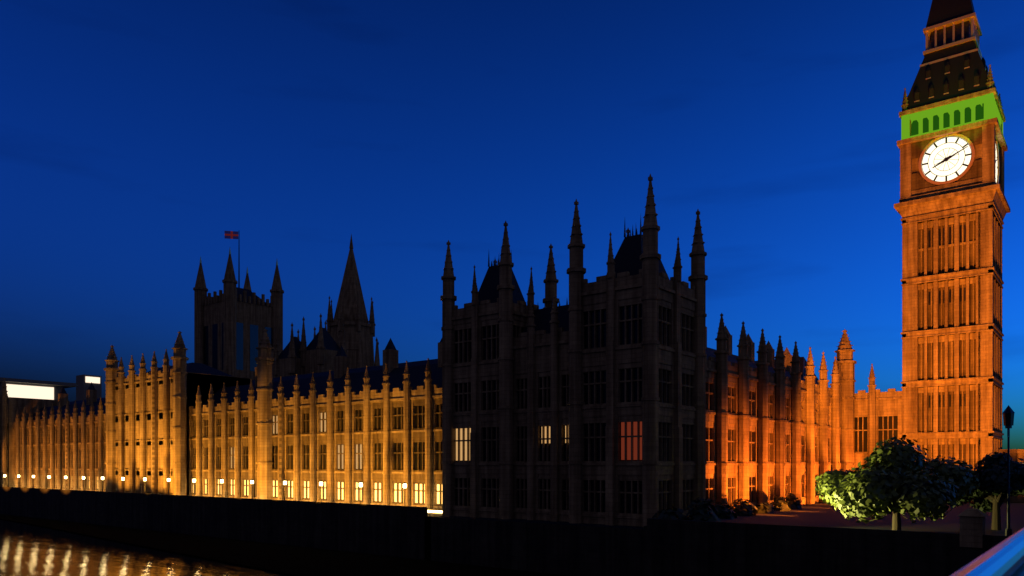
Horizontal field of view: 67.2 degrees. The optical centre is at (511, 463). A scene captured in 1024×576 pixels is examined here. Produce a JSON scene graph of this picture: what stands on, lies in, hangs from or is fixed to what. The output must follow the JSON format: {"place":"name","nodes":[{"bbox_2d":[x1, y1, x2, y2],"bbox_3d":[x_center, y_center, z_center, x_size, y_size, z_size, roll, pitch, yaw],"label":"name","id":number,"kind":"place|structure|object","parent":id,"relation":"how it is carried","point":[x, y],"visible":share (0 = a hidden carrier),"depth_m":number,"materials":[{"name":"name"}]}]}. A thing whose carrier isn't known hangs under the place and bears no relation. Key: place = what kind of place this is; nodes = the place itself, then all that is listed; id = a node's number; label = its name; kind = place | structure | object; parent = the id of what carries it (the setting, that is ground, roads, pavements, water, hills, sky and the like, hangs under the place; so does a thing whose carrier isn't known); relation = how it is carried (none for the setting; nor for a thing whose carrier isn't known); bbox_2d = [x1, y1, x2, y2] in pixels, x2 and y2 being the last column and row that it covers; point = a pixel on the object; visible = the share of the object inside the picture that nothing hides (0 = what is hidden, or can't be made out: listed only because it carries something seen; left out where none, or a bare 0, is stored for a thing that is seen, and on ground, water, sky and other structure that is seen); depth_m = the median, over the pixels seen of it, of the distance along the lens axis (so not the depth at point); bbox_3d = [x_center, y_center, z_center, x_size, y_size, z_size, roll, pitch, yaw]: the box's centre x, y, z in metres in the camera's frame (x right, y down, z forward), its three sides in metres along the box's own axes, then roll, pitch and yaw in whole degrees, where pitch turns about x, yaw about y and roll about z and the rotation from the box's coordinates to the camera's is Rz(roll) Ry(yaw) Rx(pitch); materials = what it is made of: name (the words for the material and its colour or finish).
{"place":"outdoors","nodes":[
{"label":"outdoors","id":0,"kind":"place"},
{"bbox_2d":[0,519,297,575],"bbox_3d":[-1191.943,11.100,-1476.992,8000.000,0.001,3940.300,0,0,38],"label":"river water","id":1,"kind":"structure","parent":0,"point":[26,549],"depth_m":89.55,"materials":[{"name":"liquid"}]},
{"bbox_2d":[950,528,1023,575],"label":"bridge railing","id":2,"kind":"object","parent":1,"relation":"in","point":[1005,557],"depth_m":3.56,"materials":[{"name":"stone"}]},
{"bbox_2d":[0,329,441,512],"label":"palace building","id":3,"kind":"structure","parent":0,"point":[341,433],"depth_m":124.28,"materials":[{"name":"stone"}]},
{"bbox_2d":[0,514,568,575],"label":"foreshore mud","id":4,"kind":"structure","parent":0,"point":[298,560],"depth_m":91.45,"materials":[{"name":"soil"}]},
{"bbox_2d":[0,474,1009,575],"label":"terrace","id":5,"kind":"structure","parent":0,"point":[675,547],"depth_m":88.29,"materials":[{"name":"stone"}]},
{"bbox_2d":[0,0,1023,448],"label":"sky","id":6,"kind":"structure","parent":0,"point":[135,135],"materials":[{"name":"blue"}]},
{"label":"ground","id":7,"kind":"structure","parent":0,"visible":0},
{"bbox_2d":[193,231,283,379],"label":"tower","id":8,"kind":"structure","parent":7,"relation":"on","point":[232,322],"depth_m":331.91,"materials":[{"name":"stone"}]},
{"bbox_2d":[326,234,379,368],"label":"central tower","id":9,"kind":"structure","parent":7,"relation":"on","point":[359,328],"depth_m":246.04,"materials":[{"name":"stone"}]},
{"bbox_2d":[0,314,818,403],"bbox_3d":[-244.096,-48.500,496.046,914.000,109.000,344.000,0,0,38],"label":"blocks","id":10,"kind":"structure","parent":7,"relation":"on","point":[316,355],"depth_m":197.44,"materials":[{"name":"stone"}]},
{"bbox_2d":[425,173,707,575],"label":"pavilion","id":11,"kind":"structure","parent":7,"relation":"on","point":[574,437],"depth_m":79.92,"materials":[{"name":"stone"}]},
{"bbox_2d":[652,493,801,521],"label":"hedge shrubs","id":12,"kind":"object","parent":7,"relation":"on","point":[707,510],"visible":0.88,"depth_m":81.17,"materials":[{"name":"plant"}]},
{"bbox_2d":[706,313,901,507],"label":"building facade","id":13,"kind":"object","parent":7,"relation":"on","point":[778,425],"visible":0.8,"depth_m":105.83,"materials":[{"name":"stone"}]},
{"bbox_2d":[643,502,1023,535],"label":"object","id":14,"kind":"object","parent":7,"relation":"on","point":[824,514],"visible":0.44,"depth_m":78.40,"materials":[{"name":"black"}]},
{"bbox_2d":[814,436,979,529],"bbox_3d":[33.079,1.690,64.704,12.090,8.120,12.744,0,0,4],"label":"lit tree","id":15,"kind":"object","parent":14,"relation":"on","point":[894,477],"visible":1,"depth_m":63.26,"materials":[{"name":"plant"}]},
{"bbox_2d":[947,451,1023,529],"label":"dark tree","id":16,"kind":"object","parent":14,"relation":"on","point":[991,490],"visible":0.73,"depth_m":66.23,"materials":[{"name":"plant"}]},
{"bbox_2d":[894,0,1009,470],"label":"clock tower","id":17,"kind":"structure","parent":7,"relation":"on","point":[952,208],"depth_m":118.68,"materials":[{"name":"stone"}]},
{"bbox_2d":[999,405,1023,535],"bbox_3d":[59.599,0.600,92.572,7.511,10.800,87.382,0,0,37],"label":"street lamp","id":18,"kind":"object","parent":7,"relation":"on","point":[1008,422],"visible":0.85,"depth_m":56.13,"materials":[{"name":"metal"}]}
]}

